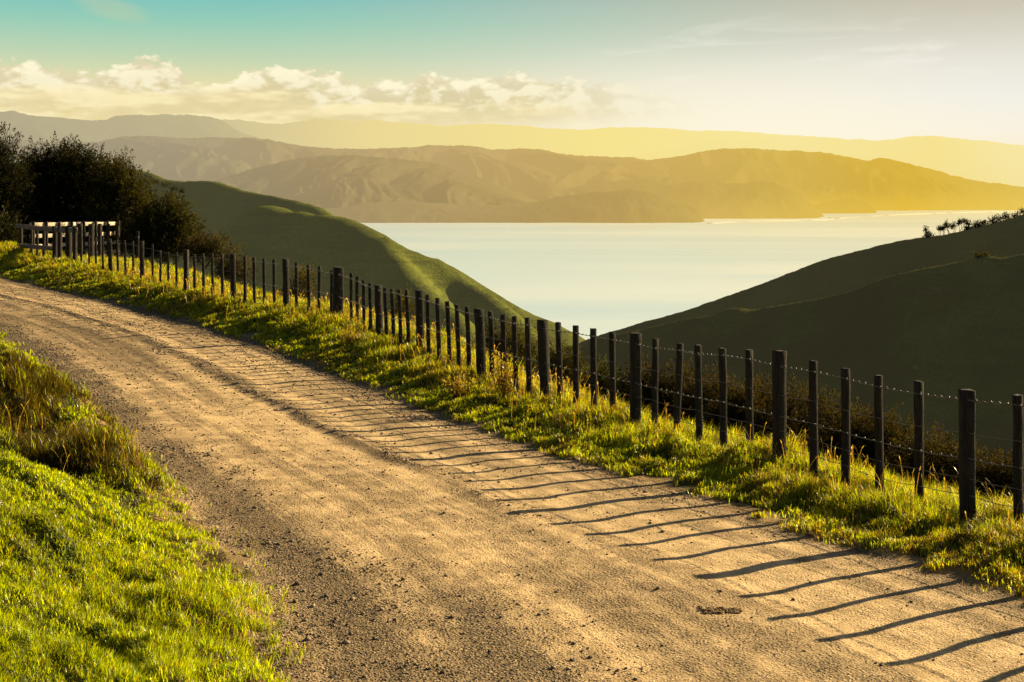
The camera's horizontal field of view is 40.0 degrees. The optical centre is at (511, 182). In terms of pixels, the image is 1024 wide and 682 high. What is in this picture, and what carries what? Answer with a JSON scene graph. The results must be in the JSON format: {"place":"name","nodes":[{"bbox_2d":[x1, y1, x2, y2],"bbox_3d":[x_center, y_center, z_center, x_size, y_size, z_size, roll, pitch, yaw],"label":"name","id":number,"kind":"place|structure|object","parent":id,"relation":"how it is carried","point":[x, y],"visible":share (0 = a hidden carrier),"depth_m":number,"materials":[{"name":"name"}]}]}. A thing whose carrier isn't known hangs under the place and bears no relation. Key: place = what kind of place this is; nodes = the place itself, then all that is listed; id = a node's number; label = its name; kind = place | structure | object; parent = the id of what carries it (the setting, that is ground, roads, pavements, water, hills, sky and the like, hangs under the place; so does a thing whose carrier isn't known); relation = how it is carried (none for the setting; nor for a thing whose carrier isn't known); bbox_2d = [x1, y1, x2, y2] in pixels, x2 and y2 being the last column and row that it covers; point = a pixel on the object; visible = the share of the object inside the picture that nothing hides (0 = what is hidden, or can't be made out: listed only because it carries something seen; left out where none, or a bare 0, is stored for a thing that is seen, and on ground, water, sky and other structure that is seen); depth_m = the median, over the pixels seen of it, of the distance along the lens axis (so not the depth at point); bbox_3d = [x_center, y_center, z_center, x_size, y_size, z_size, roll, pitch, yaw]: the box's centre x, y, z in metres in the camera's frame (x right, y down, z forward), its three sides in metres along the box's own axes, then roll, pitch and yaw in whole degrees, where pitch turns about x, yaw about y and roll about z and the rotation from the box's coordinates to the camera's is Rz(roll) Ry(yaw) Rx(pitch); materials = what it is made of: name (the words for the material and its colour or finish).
{"place":"outdoors","nodes":[
{"label":"outdoors","id":0,"kind":"place"},
{"bbox_2d":[0,111,290,143],"bbox_3d":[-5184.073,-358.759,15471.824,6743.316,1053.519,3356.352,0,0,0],"label":"hills","id":1,"kind":"structure","parent":0,"point":[43,128],"depth_m":16042.98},
{"bbox_2d":[8,163,584,363],"bbox_3d":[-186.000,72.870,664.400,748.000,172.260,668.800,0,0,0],"label":"hill","id":2,"kind":"structure","parent":0,"point":[268,228],"depth_m":617.26,"materials":[{"name":"green plant"}]},
{"bbox_2d":[4,136,673,200],"bbox_3d":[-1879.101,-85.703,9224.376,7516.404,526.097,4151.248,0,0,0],"label":"bay hills","id":3,"kind":"structure","parent":0,"point":[538,174],"depth_m":9281.02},
{"bbox_2d":[214,155,537,208],"bbox_3d":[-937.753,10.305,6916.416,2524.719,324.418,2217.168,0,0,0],"label":"bay hills","id":4,"kind":"structure","parent":0,"point":[329,181],"depth_m":6904.73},
{"bbox_2d":[0,277,1023,681],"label":"road","id":5,"kind":"structure","parent":0,"point":[744,647],"depth_m":11.21,"materials":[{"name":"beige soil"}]},
{"bbox_2d":[0,240,1023,681],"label":"ground","id":6,"kind":"structure","parent":0,"point":[664,482],"depth_m":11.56,"materials":[{"name":"green plant"}]},
{"bbox_2d":[0,200,28,242],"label":"hedge shrub","id":7,"kind":"object","parent":6,"relation":"on","point":[12,235],"visible":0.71,"depth_m":60.95,"materials":[{"name":"green plant"}]},
{"bbox_2d":[0,121,44,242],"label":"tea tree","id":8,"kind":"object","parent":6,"relation":"on","point":[10,179],"visible":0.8,"depth_m":65.80,"materials":[{"name":"green plant"}]},
{"bbox_2d":[0,131,130,251],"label":"tea tree","id":9,"kind":"object","parent":6,"relation":"on","point":[61,188],"visible":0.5,"depth_m":68.10,"materials":[{"name":"green plant"}]},
{"bbox_2d":[15,221,119,258],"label":"stockyard","id":10,"kind":"structure","parent":6,"relation":"on","point":[56,245],"depth_m":56.70,"materials":[{"name":"wood"}]},
{"bbox_2d":[62,145,158,256],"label":"tea tree","id":11,"kind":"object","parent":6,"relation":"on","point":[122,185],"visible":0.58,"depth_m":66.44,"materials":[{"name":"green plant"}]},
{"bbox_2d":[136,231,138,259],"bbox_3d":[-14.916,2.695,55.995,0.152,1.548,0.115,0,0,0],"label":"fence post","id":12,"kind":"object","parent":6,"relation":"on","point":[137,244],"visible":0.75,"depth_m":55.96,"materials":[{"name":"wood"}]},
{"bbox_2d":[112,188,210,264],"bbox_3d":[-15.418,2.050,61.924,4.372,3.772,3.181,0,0,0],"label":"tea tree","id":13,"kind":"object","parent":6,"relation":"on","point":[165,226],"visible":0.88,"depth_m":61.54,"materials":[{"name":"green plant"}]},
{"bbox_2d":[176,228,228,267],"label":"shrub","id":14,"kind":"object","parent":6,"relation":"on","point":[207,247],"visible":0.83,"depth_m":51.87,"materials":[{"name":"green plant"}]},
{"bbox_2d":[208,235,259,285],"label":"shrub","id":15,"kind":"object","parent":6,"relation":"on","point":[227,267],"visible":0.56,"depth_m":45.94,"materials":[{"name":"green plant"}]},
{"bbox_2d":[279,262,317,300],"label":"shrub","id":16,"kind":"object","parent":6,"relation":"on","point":[303,283],"visible":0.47,"depth_m":37.92,"materials":[{"name":"green plant"}]},
{"bbox_2d":[337,326,361,342],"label":"weed plant","id":17,"kind":"object","parent":6,"relation":"on","point":[350,337],"visible":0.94,"depth_m":26.45,"materials":[{"name":"yellow plant"}]},
{"bbox_2d":[387,285,415,320],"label":"shrub","id":18,"kind":"object","parent":6,"relation":"on","point":[403,305],"visible":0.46,"depth_m":30.95,"materials":[{"name":"green plant"}]},
{"bbox_2d":[440,370,477,399],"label":"weed plant","id":19,"kind":"object","parent":6,"relation":"on","point":[457,391],"visible":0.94,"depth_m":20.18,"materials":[{"name":"yellow plant"}]},
{"bbox_2d":[488,346,519,398],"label":"weed plant","id":20,"kind":"object","parent":6,"relation":"on","point":[504,384],"visible":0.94,"depth_m":19.46,"materials":[{"name":"yellow plant"}]},
{"bbox_2d":[471,317,538,380],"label":"shrub","id":21,"kind":"object","parent":6,"relation":"on","point":[521,349],"visible":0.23,"depth_m":26.87,"materials":[{"name":"green plant"}]},
{"bbox_2d":[73,225,1023,528],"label":"wire fence","id":22,"kind":"object","parent":6,"relation":"on","point":[965,493],"visible":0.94,"depth_m":17.11,"materials":[{"name":"brown wood"}]},
{"bbox_2d":[534,335,589,388],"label":"shrub","id":23,"kind":"object","parent":6,"relation":"on","point":[568,363],"visible":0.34,"depth_m":25.44,"materials":[{"name":"green plant"}]},
{"bbox_2d":[579,353,629,402],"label":"shrub","id":24,"kind":"object","parent":6,"relation":"on","point":[603,383],"visible":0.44,"depth_m":23.91,"materials":[{"name":"green plant"}]},
{"bbox_2d":[616,351,673,419],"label":"scrub bush","id":25,"kind":"object","parent":6,"relation":"on","point":[645,391],"visible":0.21,"depth_m":23.85,"materials":[{"name":"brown plant"}]},
{"bbox_2d":[641,357,711,421],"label":"scrub bush","id":26,"kind":"object","parent":6,"relation":"on","point":[672,380],"visible":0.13,"depth_m":23.85,"materials":[{"name":"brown plant"}]},
{"bbox_2d":[661,361,734,429],"bbox_3d":[3.187,4.440,23.076,1.532,3.055,1.768,0,0,0],"label":"scrub bush","id":27,"kind":"object","parent":6,"relation":"on","point":[709,391],"visible":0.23,"depth_m":22.88,"materials":[{"name":"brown plant"}]},
{"bbox_2d":[703,374,771,442],"bbox_3d":[3.558,4.446,21.974,1.325,2.964,1.465,0,0,0],"label":"scrub bush","id":28,"kind":"object","parent":6,"relation":"on","point":[735,413],"visible":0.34,"depth_m":21.87,"materials":[{"name":"green plant"}]},
{"bbox_2d":[737,368,796,433],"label":"scrub bush","id":29,"kind":"object","parent":6,"relation":"on","point":[769,395],"visible":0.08,"depth_m":22.96,"materials":[{"name":"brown plant"}]},
{"bbox_2d":[755,372,840,445],"bbox_3d":[4.513,4.466,22.051,1.497,3.115,1.667,0,0,0],"label":"scrub bush","id":30,"kind":"object","parent":6,"relation":"on","point":[791,406],"visible":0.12,"depth_m":21.89,"materials":[{"name":"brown plant"}]},
{"bbox_2d":[786,387,865,459],"bbox_3d":[4.641,4.512,20.967,1.440,2.990,1.518,0,0,30],"label":"scrub bush","id":31,"kind":"object","parent":6,"relation":"on","point":[823,412],"visible":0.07,"depth_m":20.98,"materials":[{"name":"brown plant"}]},
{"bbox_2d":[805,396,898,476],"bbox_3d":[4.846,4.472,19.984,1.323,2.932,1.522,0,0,-23],"label":"scrub bush","id":32,"kind":"object","parent":6,"relation":"on","point":[858,428],"visible":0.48,"depth_m":19.87,"materials":[{"name":"green plant"}]},
{"bbox_2d":[850,403,931,472],"bbox_3d":[5.320,4.589,19.978,1.493,2.961,1.677,0,0,0],"label":"scrub bush","id":33,"kind":"object","parent":6,"relation":"on","point":[891,426],"visible":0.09,"depth_m":19.85,"materials":[{"name":"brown plant"}]},
{"bbox_2d":[870,418,954,484],"bbox_3d":[5.512,4.607,18.982,1.479,2.902,1.605,0,0,0],"label":"scrub bush","id":34,"kind":"object","parent":6,"relation":"on","point":[896,460],"visible":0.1,"depth_m":18.95,"materials":[{"name":"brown plant"}]},
{"bbox_2d":[905,427,989,490],"bbox_3d":[5.804,4.644,18.505,1.296,2.856,1.443,0,0,0],"label":"scrub bush","id":35,"kind":"object","parent":6,"relation":"on","point":[937,467],"visible":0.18,"depth_m":18.44,"materials":[{"name":"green plant"}]},
{"bbox_2d":[941,442,1023,503],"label":"scrub bush","id":36,"kind":"object","parent":6,"relation":"on","point":[983,474],"visible":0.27,"depth_m":17.88,"materials":[{"name":"green plant"}]},
{"bbox_2d":[981,455,1023,503],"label":"scrub bush","id":37,"kind":"object","parent":6,"relation":"on","point":[1010,475],"visible":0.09,"depth_m":17.85,"materials":[{"name":"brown plant"}]},
{"bbox_2d":[0,0,1023,144],"label":"sky","id":38,"kind":"structure","parent":0,"point":[873,70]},
{"bbox_2d":[325,189,704,222],"bbox_3d":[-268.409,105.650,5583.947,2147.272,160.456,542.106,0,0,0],"label":"headland","id":39,"kind":"structure","parent":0,"point":[629,206],"depth_m":5550.29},
{"bbox_2d":[222,118,1023,156],"bbox_3d":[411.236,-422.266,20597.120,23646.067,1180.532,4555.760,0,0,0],"label":"hills","id":40,"kind":"structure","parent":0,"point":[377,134],"depth_m":21247.56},
{"bbox_2d":[362,210,1023,339],"bbox_3d":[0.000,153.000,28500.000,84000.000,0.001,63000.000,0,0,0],"label":"sea","id":41,"kind":"structure","parent":0,"point":[602,278],"depth_m":3051.19,"materials":[{"name":"liquid"}]},
{"bbox_2d":[697,605,742,613],"bbox_3d":[1.433,2.944,9.694,0.317,0.023,0.159,0,0,0],"label":"dung pile","id":42,"kind":"object","parent":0,"point":[733,610],"visible":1,"depth_m":9.68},
{"bbox_2d":[650,181,823,218],"bbox_3d":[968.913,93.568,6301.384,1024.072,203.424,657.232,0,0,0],"label":"headland","id":43,"kind":"structure","parent":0,"point":[749,200],"depth_m":6259.17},
{"bbox_2d":[532,215,1023,470],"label":"hill","id":44,"kind":"structure","parent":0,"point":[941,315],"depth_m":325.34,"materials":[{"name":"green plant"}]},
{"bbox_2d":[923,225,929,235],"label":"crest tree","id":45,"kind":"object","parent":44,"relation":"on","point":[925,230],"visible":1,"depth_m":449.65,"materials":[{"name":"green plant"}]},
{"bbox_2d":[921,232,934,237],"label":"crest bush","id":46,"kind":"object","parent":44,"relation":"on","point":[929,235],"visible":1,"depth_m":448.74,"materials":[{"name":"green plant"}]},
{"bbox_2d":[939,223,946,234],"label":"crest tree","id":47,"kind":"object","parent":44,"relation":"on","point":[943,228],"visible":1,"depth_m":446.09,"materials":[{"name":"green plant"}]},
{"bbox_2d":[944,218,949,233],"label":"crest tree","id":48,"kind":"object","parent":44,"relation":"on","point":[946,223],"visible":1,"depth_m":445.82,"materials":[{"name":"green plant"}]},
{"bbox_2d":[949,222,956,231],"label":"crest tree","id":49,"kind":"object","parent":44,"relation":"on","point":[952,226],"visible":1,"depth_m":444.77,"materials":[{"name":"green plant"}]},
{"bbox_2d":[954,218,966,231],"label":"crest tree","id":50,"kind":"object","parent":44,"relation":"on","point":[959,221],"visible":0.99,"depth_m":443.81,"materials":[{"name":"green plant"}]},
{"bbox_2d":[962,218,971,226],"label":"crest tree","id":51,"kind":"object","parent":44,"relation":"on","point":[967,221],"visible":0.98,"depth_m":443.01,"materials":[{"name":"green plant"}]},
{"bbox_2d":[963,223,973,229],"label":"crest bush","id":52,"kind":"object","parent":44,"relation":"on","point":[968,227],"visible":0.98,"depth_m":442.47,"materials":[{"name":"green plant"}]},
{"bbox_2d":[972,221,979,227],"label":"crest bush","id":53,"kind":"object","parent":44,"relation":"on","point":[975,223],"visible":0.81,"depth_m":441.11,"materials":[{"name":"green plant"}]},
{"bbox_2d":[972,248,995,258],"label":"crest bush","id":54,"kind":"object","parent":44,"relation":"on","point":[978,255],"visible":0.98,"depth_m":323.49,"materials":[{"name":"green plant"}]},
{"bbox_2d":[975,219,992,227],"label":"crest bush","id":55,"kind":"object","parent":44,"relation":"on","point":[982,223],"visible":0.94,"depth_m":439.20,"materials":[{"name":"green plant"}]},
{"bbox_2d":[985,215,999,224],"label":"crest bush","id":56,"kind":"object","parent":44,"relation":"on","point":[993,219],"visible":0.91,"depth_m":436.79,"materials":[{"name":"green plant"}]},
{"bbox_2d":[996,211,1012,221],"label":"crest bush","id":57,"kind":"object","parent":44,"relation":"on","point":[1005,217],"visible":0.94,"depth_m":434.13,"materials":[{"name":"green plant"}]},
{"bbox_2d":[1011,211,1020,217],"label":"crest tree","id":58,"kind":"object","parent":44,"relation":"on","point":[1017,213],"visible":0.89,"depth_m":431.45,"materials":[{"name":"green plant"}]},
{"bbox_2d":[603,148,1023,210],"bbox_3d":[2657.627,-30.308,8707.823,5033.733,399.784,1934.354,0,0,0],"label":"bay hills","id":59,"kind":"structure","parent":0,"point":[876,184],"depth_m":8703.72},
{"bbox_2d":[632,137,1023,186],"bbox_3d":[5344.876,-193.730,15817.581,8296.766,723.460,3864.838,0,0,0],"label":"hills","id":60,"kind":"structure","parent":0,"point":[988,163],"depth_m":16337.03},
{"bbox_2d":[813,198,876,213],"bbox_3d":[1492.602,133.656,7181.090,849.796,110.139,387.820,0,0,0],"label":"headland","id":61,"kind":"structure","parent":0,"point":[848,206],"depth_m":7182.01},
{"bbox_2d":[711,211,1019,223],"bbox_3d":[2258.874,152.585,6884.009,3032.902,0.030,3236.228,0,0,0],"label":"surf","id":62,"kind":"structure","parent":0,"point":[882,215],"depth_m":6807.35,"materials":[{"name":"liquid"}]}
]}

